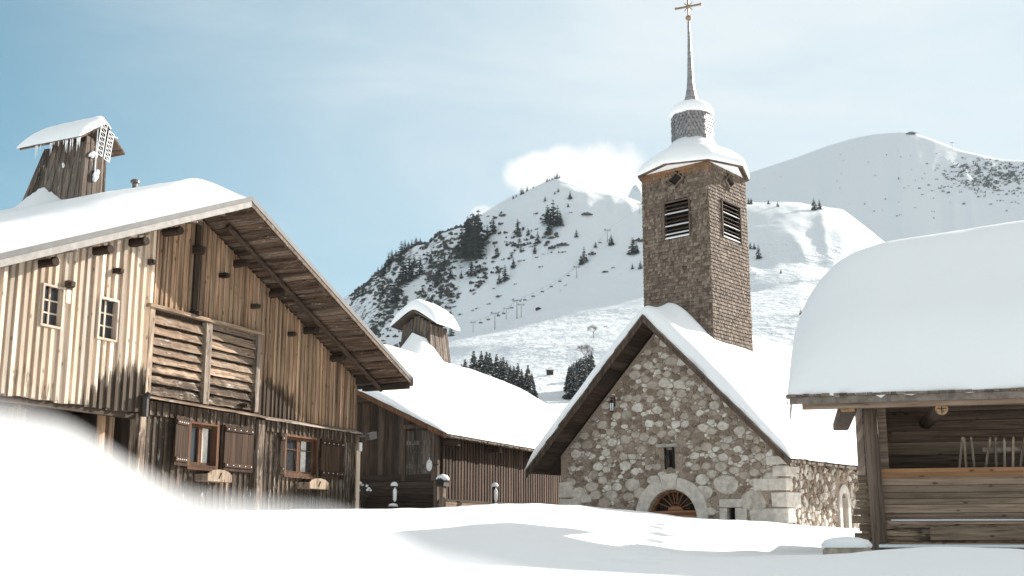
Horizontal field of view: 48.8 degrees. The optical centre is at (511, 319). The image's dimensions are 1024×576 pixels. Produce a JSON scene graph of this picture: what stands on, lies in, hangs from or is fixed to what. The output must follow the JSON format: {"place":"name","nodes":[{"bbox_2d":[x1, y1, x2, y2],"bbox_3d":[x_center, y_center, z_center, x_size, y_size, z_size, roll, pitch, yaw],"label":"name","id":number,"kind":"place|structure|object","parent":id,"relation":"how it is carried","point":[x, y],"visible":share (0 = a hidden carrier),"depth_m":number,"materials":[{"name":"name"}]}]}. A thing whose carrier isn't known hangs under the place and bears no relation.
{"place":"outdoors","nodes":[
{"label":"outdoors","id":0,"kind":"place"},
{"bbox_2d":[0,0,1023,297],"label":"sky","id":1,"kind":"structure","parent":0,"point":[361,128],"materials":[{"name":"blue"}]},
{"bbox_2d":[343,178,883,412],"bbox_3d":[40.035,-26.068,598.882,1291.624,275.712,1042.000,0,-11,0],"label":"mountain","id":2,"kind":"structure","parent":0,"point":[804,248],"depth_m":691.69,"materials":[{"name":"white snow"}]},
{"bbox_2d":[377,281,385,294],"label":"conifer","id":3,"kind":"object","parent":2,"relation":"on","point":[382,288],"visible":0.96,"depth_m":790.65,"materials":[{"name":"green plant"}]},
{"bbox_2d":[383,298,390,308],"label":"conifer","id":4,"kind":"object","parent":2,"relation":"on","point":[385,304],"visible":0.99,"depth_m":753.24,"materials":[{"name":"green plant"}]},
{"bbox_2d":[383,252,391,266],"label":"conifer","id":5,"kind":"object","parent":2,"relation":"on","point":[388,261],"visible":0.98,"depth_m":859.30,"materials":[{"name":"green plant"}]},
{"bbox_2d":[389,282,401,303],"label":"conifer","id":6,"kind":"object","parent":2,"relation":"on","point":[395,297],"visible":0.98,"depth_m":758.18,"materials":[{"name":"green plant"}]},
{"bbox_2d":[392,277,403,292],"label":"conifer","id":7,"kind":"object","parent":2,"relation":"on","point":[398,285],"visible":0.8,"depth_m":771.48,"materials":[{"name":"green plant"}]},
{"bbox_2d":[394,241,405,263],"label":"conifer","id":8,"kind":"object","parent":2,"relation":"on","point":[399,259],"visible":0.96,"depth_m":839.20,"materials":[{"name":"green plant"}]},
{"bbox_2d":[392,259,408,285],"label":"conifer","id":9,"kind":"object","parent":2,"relation":"on","point":[402,275],"visible":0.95,"depth_m":788.11,"materials":[{"name":"green plant"}]},
{"bbox_2d":[404,254,418,281],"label":"conifer","id":10,"kind":"object","parent":2,"relation":"on","point":[411,273],"visible":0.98,"depth_m":791.09,"materials":[{"name":"green plant"}]},
{"bbox_2d":[411,257,416,267],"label":"conifer","id":11,"kind":"object","parent":2,"relation":"on","point":[414,262],"visible":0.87,"depth_m":812.47,"materials":[{"name":"green plant"}]},
{"bbox_2d":[414,255,423,275],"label":"conifer","id":12,"kind":"object","parent":2,"relation":"on","point":[420,270],"visible":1,"depth_m":794.93,"materials":[{"name":"green plant"}]},
{"bbox_2d":[426,256,432,267],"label":"conifer","id":13,"kind":"object","parent":2,"relation":"on","point":[430,263],"visible":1,"depth_m":796.36,"materials":[{"name":"green plant"}]},
{"bbox_2d":[434,266,442,284],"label":"conifer","id":14,"kind":"object","parent":2,"relation":"on","point":[437,280],"visible":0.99,"depth_m":751.99,"materials":[{"name":"green plant"}]},
{"bbox_2d":[441,254,446,267],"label":"conifer","id":15,"kind":"object","parent":2,"relation":"on","point":[444,261],"visible":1,"depth_m":783.63,"materials":[{"name":"green plant"}]},
{"bbox_2d":[447,267,454,278],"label":"conifer","id":16,"kind":"object","parent":2,"relation":"on","point":[450,275],"visible":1,"depth_m":753.15,"materials":[{"name":"green plant"}]},
{"bbox_2d":[448,328,454,335],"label":"conifer","id":17,"kind":"object","parent":2,"relation":"on","point":[451,333],"visible":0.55,"depth_m":611.78,"materials":[{"name":"green plant"}]},
{"bbox_2d":[454,242,459,259],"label":"conifer","id":18,"kind":"object","parent":2,"relation":"on","point":[458,246],"visible":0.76,"depth_m":783.33,"materials":[{"name":"green plant"}]},
{"bbox_2d":[452,226,463,251],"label":"conifer","id":19,"kind":"object","parent":2,"relation":"on","point":[461,236],"visible":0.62,"depth_m":789.85,"materials":[{"name":"green plant"}]},
{"bbox_2d":[455,230,469,258],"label":"conifer","id":20,"kind":"object","parent":2,"relation":"on","point":[462,245],"visible":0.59,"depth_m":779.67,"materials":[{"name":"green plant"}]},
{"bbox_2d":[457,222,471,256],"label":"conifer","id":21,"kind":"object","parent":2,"relation":"on","point":[469,223],"visible":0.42,"depth_m":781.15,"materials":[{"name":"green plant"}]},
{"bbox_2d":[455,211,486,257],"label":"conifer","id":22,"kind":"object","parent":2,"relation":"on","point":[465,241],"visible":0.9,"depth_m":773.46,"materials":[{"name":"green plant"}]},
{"bbox_2d":[464,258,477,276],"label":"conifer","id":23,"kind":"object","parent":2,"relation":"on","point":[471,273],"visible":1,"depth_m":744.98,"materials":[{"name":"green plant"}]},
{"bbox_2d":[462,224,483,261],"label":"conifer","id":24,"kind":"object","parent":2,"relation":"on","point":[472,248],"visible":0.98,"depth_m":767.84,"materials":[{"name":"green plant"}]},
{"bbox_2d":[468,351,481,371],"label":"spruce","id":25,"kind":"object","parent":2,"relation":"on","point":[474,365],"visible":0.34,"depth_m":319.02,"materials":[{"name":"green plant"}]},
{"bbox_2d":[473,211,487,243],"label":"conifer","id":26,"kind":"object","parent":2,"relation":"on","point":[478,223],"visible":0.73,"depth_m":786.63,"materials":[{"name":"green plant"}]},
{"bbox_2d":[477,351,483,372],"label":"spruce","id":27,"kind":"object","parent":2,"relation":"on","point":[480,362],"visible":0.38,"depth_m":332.61,"materials":[{"name":"green plant"}]},
{"bbox_2d":[481,351,487,373],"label":"spruce","id":28,"kind":"object","parent":2,"relation":"on","point":[484,365],"visible":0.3,"depth_m":329.90,"materials":[{"name":"green plant"}]},
{"bbox_2d":[483,225,489,238],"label":"conifer","id":29,"kind":"object","parent":2,"relation":"on","point":[487,235],"visible":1,"depth_m":786.83,"materials":[{"name":"green plant"}]},
{"bbox_2d":[484,353,496,377],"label":"spruce","id":30,"kind":"object","parent":2,"relation":"on","point":[489,369],"visible":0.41,"depth_m":326.40,"materials":[{"name":"green plant"}]},
{"bbox_2d":[489,216,496,234],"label":"conifer","id":31,"kind":"object","parent":2,"relation":"on","point":[493,227],"visible":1,"depth_m":787.96,"materials":[{"name":"green plant"}]},
{"bbox_2d":[493,354,498,376],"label":"spruce","id":32,"kind":"object","parent":2,"relation":"on","point":[496,363],"visible":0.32,"depth_m":339.63,"materials":[{"name":"green plant"}]},
{"bbox_2d":[495,358,501,377],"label":"spruce","id":33,"kind":"object","parent":2,"relation":"on","point":[499,368],"visible":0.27,"depth_m":334.05,"materials":[{"name":"green plant"}]},
{"bbox_2d":[499,265,508,281],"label":"conifer","id":34,"kind":"object","parent":2,"relation":"on","point":[504,278],"visible":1,"depth_m":717.75,"materials":[{"name":"green plant"}]},
{"bbox_2d":[497,357,511,383],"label":"spruce","id":35,"kind":"object","parent":2,"relation":"on","point":[503,375],"visible":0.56,"depth_m":323.84,"materials":[{"name":"green plant"}]},
{"bbox_2d":[508,365,513,384],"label":"spruce","id":36,"kind":"object","parent":2,"relation":"on","point":[511,374],"visible":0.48,"depth_m":341.23,"materials":[{"name":"green plant"}]},
{"bbox_2d":[513,221,520,234],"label":"conifer","id":37,"kind":"object","parent":2,"relation":"on","point":[517,228],"visible":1,"depth_m":767.48,"materials":[{"name":"green plant"}]},
{"bbox_2d":[512,363,523,388],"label":"spruce","id":38,"kind":"object","parent":2,"relation":"on","point":[518,381],"visible":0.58,"depth_m":320.72,"materials":[{"name":"green plant"}]},
{"bbox_2d":[522,365,536,395],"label":"spruce","id":39,"kind":"object","parent":2,"relation":"on","point":[528,385],"visible":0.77,"depth_m":320.29,"materials":[{"name":"green plant"}]},
{"bbox_2d":[531,373,537,397],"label":"spruce","id":40,"kind":"object","parent":2,"relation":"on","point":[534,385],"visible":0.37,"depth_m":335.92,"materials":[{"name":"green plant"}]},
{"bbox_2d":[533,231,540,243],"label":"conifer","id":41,"kind":"object","parent":2,"relation":"on","point":[537,240],"visible":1,"depth_m":741.14,"materials":[{"name":"green plant"}]},
{"bbox_2d":[540,204,551,223],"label":"conifer","id":42,"kind":"object","parent":2,"relation":"on","point":[546,215],"visible":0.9,"depth_m":759.88,"materials":[{"name":"green plant"}]},
{"bbox_2d":[543,219,551,235],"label":"conifer","id":43,"kind":"object","parent":2,"relation":"on","point":[548,232],"visible":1,"depth_m":745.46,"materials":[{"name":"green plant"}]},
{"bbox_2d":[545,366,553,374],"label":"valley hut","id":44,"kind":"object","parent":2,"relation":"on","point":[549,370],"visible":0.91,"depth_m":398.11,"materials":[{"name":"brown wood"}]},
{"bbox_2d":[544,200,558,225],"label":"conifer","id":45,"kind":"object","parent":2,"relation":"on","point":[552,215],"visible":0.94,"depth_m":754.10,"materials":[{"name":"green plant"}]},
{"bbox_2d":[551,205,563,226],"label":"conifer","id":46,"kind":"object","parent":2,"relation":"on","point":[557,220],"visible":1,"depth_m":750.02,"materials":[{"name":"green plant"}]},
{"bbox_2d":[556,242,568,245],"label":"shrub","id":47,"kind":"object","parent":2,"relation":"on","point":[562,244],"visible":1,"depth_m":726.47,"materials":[{"name":"green plant"}]},
{"bbox_2d":[563,365,570,390],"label":"spruce","id":48,"kind":"object","parent":2,"relation":"on","point":[566,379],"visible":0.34,"depth_m":355.35,"materials":[{"name":"green plant"}]},
{"bbox_2d":[561,364,577,398],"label":"spruce","id":49,"kind":"object","parent":2,"relation":"on","point":[571,389],"visible":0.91,"depth_m":333.27,"materials":[{"name":"green plant"}]},
{"bbox_2d":[570,362,577,387],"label":"spruce","id":50,"kind":"object","parent":2,"relation":"on","point":[575,370],"visible":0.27,"depth_m":339.03,"materials":[{"name":"green plant"}]},
{"bbox_2d":[576,359,581,377],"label":"spruce","id":51,"kind":"object","parent":2,"relation":"on","point":[578,366],"visible":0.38,"depth_m":347.31,"materials":[{"name":"green plant"}]},
{"bbox_2d":[573,356,588,395],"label":"spruce","id":52,"kind":"object","parent":2,"relation":"on","point":[582,375],"visible":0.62,"depth_m":329.03,"materials":[{"name":"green plant"}]},
{"bbox_2d":[580,247,587,262],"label":"conifer","id":53,"kind":"object","parent":2,"relation":"on","point":[583,256],"visible":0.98,"depth_m":701.51,"materials":[{"name":"green plant"}]},
{"bbox_2d":[576,344,593,357],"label":"bare tree","id":54,"kind":"object","parent":2,"relation":"on","point":[585,348],"visible":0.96,"depth_m":405.30,"materials":[{"name":"grey plant"}]},
{"bbox_2d":[586,354,592,375],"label":"spruce","id":55,"kind":"object","parent":2,"relation":"on","point":[589,366],"visible":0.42,"depth_m":345.55,"materials":[{"name":"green plant"}]},
{"bbox_2d":[588,325,596,337],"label":"bare tree","id":56,"kind":"object","parent":2,"relation":"on","point":[589,329],"visible":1,"depth_m":477.46,"materials":[{"name":"grey plant"}]},
{"bbox_2d":[590,352,595,368],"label":"spruce","id":57,"kind":"object","parent":2,"relation":"on","point":[592,360],"visible":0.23,"depth_m":354.43,"materials":[{"name":"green plant"}]},
{"bbox_2d":[608,236,614,244],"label":"conifer","id":58,"kind":"object","parent":2,"relation":"on","point":[611,242],"visible":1,"depth_m":715.23,"materials":[{"name":"green plant"}]},
{"bbox_2d":[627,239,637,254],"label":"conifer","id":59,"kind":"object","parent":2,"relation":"on","point":[632,247],"visible":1,"depth_m":695.85,"materials":[{"name":"green plant"}]},
{"bbox_2d":[755,248,762,258],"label":"conifer","id":60,"kind":"object","parent":2,"relation":"on","point":[758,256],"visible":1,"depth_m":667.28,"materials":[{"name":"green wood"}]},
{"bbox_2d":[811,198,818,209],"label":"conifer","id":61,"kind":"object","parent":2,"relation":"on","point":[814,205],"visible":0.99,"depth_m":762.59,"materials":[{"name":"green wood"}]},
{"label":"lift pylon","id":62,"kind":"object","parent":2,"relation":"on","visible":0},
{"bbox_2d":[474,210,632,321],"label":"lift cable","id":63,"kind":"object","parent":62,"relation":"hanging from","point":[557,279],"visible":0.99,"depth_m":659.86,"materials":[{"name":"grey metal"}]},
{"bbox_2d":[261,503,1023,575],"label":"ground","id":64,"kind":"structure","parent":0,"point":[534,539],"depth_m":13.83,"materials":[{"name":"white snow"}]},
{"bbox_2d":[0,124,413,509],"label":"chalet","id":65,"kind":"object","parent":64,"relation":"on","point":[208,355],"visible":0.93,"depth_m":21.11,"materials":[{"name":"brown wood"}]},
{"bbox_2d":[39,282,65,329],"bbox_3d":[-7.314,-0.211,17.868,0.148,0.680,0.440,-5,-12,25],"label":"window","id":66,"kind":"structure","parent":65,"relation":"in","point":[52,300],"depth_m":17.95,"materials":[{"name":"white glass"}]},
{"bbox_2d":[17,116,110,147],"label":"roof snow","id":67,"kind":"structure","parent":65,"relation":"on","point":[77,128],"depth_m":22.06,"materials":[{"name":"white snow"}]},
{"bbox_2d":[94,121,116,177],"bbox_3d":[-7.959,-3.287,22.159,0.051,1.160,0.537,-5,-12,24],"label":"antenna","id":68,"kind":"object","parent":65,"relation":"attached to","point":[99,145],"visible":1,"depth_m":22.08,"materials":[{"name":"white metal"}]},
{"bbox_2d":[94,296,119,342],"bbox_3d":[-6.813,-0.007,18.923,0.148,0.720,0.450,-5,-12,25],"label":"window","id":69,"kind":"structure","parent":65,"relation":"in","point":[106,312],"depth_m":18.98,"materials":[{"name":"white glass"}]},
{"bbox_2d":[0,178,245,252],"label":"roof snow","id":70,"kind":"structure","parent":65,"relation":"on","point":[24,227],"depth_m":18.97,"materials":[{"name":"white snow"}]},
{"bbox_2d":[14,187,60,207],"bbox_3d":[-9.254,-2.309,21.787,1.900,0.785,0.750,-5,-12,25],"label":"snow drift","id":71,"kind":"object","parent":70,"relation":"on","point":[43,195],"visible":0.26,"depth_m":22.02,"materials":[{"name":"white snow"}]},
{"bbox_2d":[130,179,139,187],"bbox_3d":[-7.426,-2.401,22.183,0.180,0.770,0.180,0,-11,0],"label":"vent cap","id":72,"kind":"object","parent":65,"relation":"on","point":[135,182],"visible":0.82,"depth_m":22.19,"materials":[{"name":"grey metal"}]},
{"bbox_2d":[183,420,219,470],"bbox_3d":[-5.833,2.322,20.928,0.390,0.940,0.940,-5,-12,25],"label":"window","id":73,"kind":"structure","parent":65,"relation":"in","point":[203,437],"depth_m":20.97,"materials":[{"name":"brown wood"}]},
{"bbox_2d":[145,303,264,412],"bbox_3d":[-5.728,0.771,21.111,0.183,1.615,3.220,-5,-12,25],"label":"balcony railing","id":74,"kind":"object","parent":65,"relation":"in","point":[205,369],"depth_m":21.04,"materials":[{"name":"brown wood"}]},
{"bbox_2d":[280,433,318,478],"bbox_3d":[-4.536,2.851,23.660,0.390,0.940,1.280,-5,-12,25],"label":"window","id":75,"kind":"structure","parent":65,"relation":"in","point":[293,441],"depth_m":23.75,"materials":[{"name":"brown wood"}]},
{"bbox_2d":[0,415,488,575],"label":"snow bank","id":76,"kind":"structure","parent":64,"relation":"on","point":[70,505],"depth_m":0.47,"materials":[{"name":"white snow"}]},
{"bbox_2d":[263,443,321,509],"bbox_3d":[-4.513,3.106,22.541,1.574,1.375,0.602,0,-11,0],"label":"climbing shrub","id":77,"kind":"object","parent":64,"relation":"on","point":[271,456],"visible":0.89,"depth_m":22.56,"materials":[{"name":"brown plant"}]},
{"bbox_2d":[359,481,373,508],"bbox_3d":[-4.503,5.011,32.041,1.182,0.849,0.467,0,-11,0],"label":"garden shrub","id":78,"kind":"object","parent":64,"relation":"on","point":[369,489],"visible":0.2,"depth_m":32.05,"materials":[{"name":"white plant"}]},
{"bbox_2d":[387,482,398,508],"bbox_3d":[-3.323,5.115,31.591,0.266,1.170,0.320,-5,-12,25],"label":"water standpipe","id":79,"kind":"object","parent":64,"relation":"on","point":[392,505],"visible":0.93,"depth_m":31.55,"materials":[{"name":"metal"}]},
{"bbox_2d":[435,474,450,506],"bbox_3d":[-1.927,4.907,31.306,0.380,1.270,0.400,-5,-12,25],"label":"letter box","id":80,"kind":"object","parent":64,"relation":"on","point":[442,482],"visible":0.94,"depth_m":31.26,"materials":[{"name":"wood"}]},
{"bbox_2d":[354,310,560,508],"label":"barn","id":81,"kind":"structure","parent":64,"relation":"on","point":[412,457],"depth_m":32.77,"materials":[{"name":"brown wood"}]},
{"bbox_2d":[401,424,438,480],"bbox_3d":[-2.608,3.758,32.027,1.263,1.600,0.124,-5,-12,25],"label":"door","id":82,"kind":"structure","parent":81,"relation":"in","point":[417,446],"depth_m":32.09,"materials":[{"name":"brown wood"}]},
{"bbox_2d":[390,299,459,330],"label":"roof snow","id":83,"kind":"structure","parent":81,"relation":"on","point":[436,313],"depth_m":45.48,"materials":[{"name":"white snow"}]},
{"bbox_2d":[358,344,559,448],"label":"roof snow","id":84,"kind":"structure","parent":81,"relation":"on","point":[449,398],"depth_m":37.23,"materials":[{"name":"white snow"}]},
{"bbox_2d":[401,333,444,362],"bbox_3d":[-3.725,1.465,45.157,3.282,1.885,2.970,-5,-12,25],"label":"snow drift","id":85,"kind":"object","parent":84,"relation":"on","point":[417,344],"visible":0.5,"depth_m":44.62,"materials":[{"name":"white snow"}]},
{"bbox_2d":[491,483,497,503],"bbox_3d":[-0.523,5.353,33.081,0.266,1.170,0.320,-5,-12,25],"label":"hydrant","id":86,"kind":"object","parent":64,"relation":"on","point":[495,491],"visible":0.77,"depth_m":33.07,"materials":[{"name":"metal"}]},
{"bbox_2d":[525,0,860,527],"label":"chapel","id":87,"kind":"structure","parent":64,"relation":"on","point":[730,459],"depth_m":32.06,"materials":[{"name":"stone"}]},
{"bbox_2d":[609,396,614,411],"bbox_3d":[2.869,2.418,32.387,0.157,0.470,0.256,-3,-11,17],"label":"wall lantern","id":88,"kind":"object","parent":87,"relation":"attached to","point":[611,404],"depth_m":32.30,"materials":[{"name":"glass"}]},
{"bbox_2d":[665,450,670,466],"bbox_3d":[4.279,3.798,30.959,0.168,0.475,0.188,1,-11,-3],"label":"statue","id":89,"kind":"object","parent":87,"relation":"in","point":[667,458],"visible":1,"depth_m":30.90,"materials":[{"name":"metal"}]},
{"bbox_2d":[651,490,696,517],"bbox_3d":[4.490,5.448,30.867,1.600,1.640,0.160,-9,-14,39],"label":"door","id":90,"kind":"structure","parent":87,"relation":"in","point":[672,502],"depth_m":30.96,"materials":[{"name":"brown wood"}]},
{"bbox_2d":[525,303,857,468],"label":"roof snow","id":91,"kind":"structure","parent":87,"relation":"on","point":[752,386],"depth_m":30.88,"materials":[{"name":"white snow"}]},
{"bbox_2d":[670,99,713,119],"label":"roof snow","id":92,"kind":"structure","parent":87,"relation":"on","point":[690,104],"depth_m":34.29,"materials":[{"name":"white snow"}]},
{"bbox_2d":[821,537,871,554],"bbox_3d":[4.505,3.221,15.164,0.680,0.611,0.544,0,-11,0],"label":"stone stub","id":93,"kind":"object","parent":64,"relation":"on","point":[837,545],"visible":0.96,"depth_m":15.00,"materials":[{"name":"white"}]},
{"bbox_2d":[786,387,1023,550],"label":"granary","id":94,"kind":"structure","parent":64,"relation":"on","point":[942,468],"depth_m":17.11,"materials":[{"name":"brown wood"}]},
{"bbox_2d":[637,136,749,177],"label":"roof snow","id":95,"kind":"structure","parent":0,"point":[687,148],"depth_m":33.29,"materials":[{"name":"white snow"}]},
{"bbox_2d":[628,132,1023,241],"bbox_3d":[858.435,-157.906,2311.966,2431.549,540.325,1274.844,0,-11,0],"label":"mountain","id":96,"kind":"structure","parent":0,"point":[851,189],"depth_m":2244.83,"materials":[{"name":"white snow"}]},
{"bbox_2d":[349,149,1023,347],"bbox_3d":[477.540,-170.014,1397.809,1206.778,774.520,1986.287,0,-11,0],"label":"mountain scrub","id":97,"kind":"object","parent":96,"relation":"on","point":[441,290],"visible":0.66,"depth_m":791.56,"materials":[{"name":"green plant"}]},
{"bbox_2d":[787,220,1023,419],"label":"roof snow","id":98,"kind":"structure","parent":0,"point":[939,311],"depth_m":17.11,"materials":[{"name":"white snow"}]}
]}

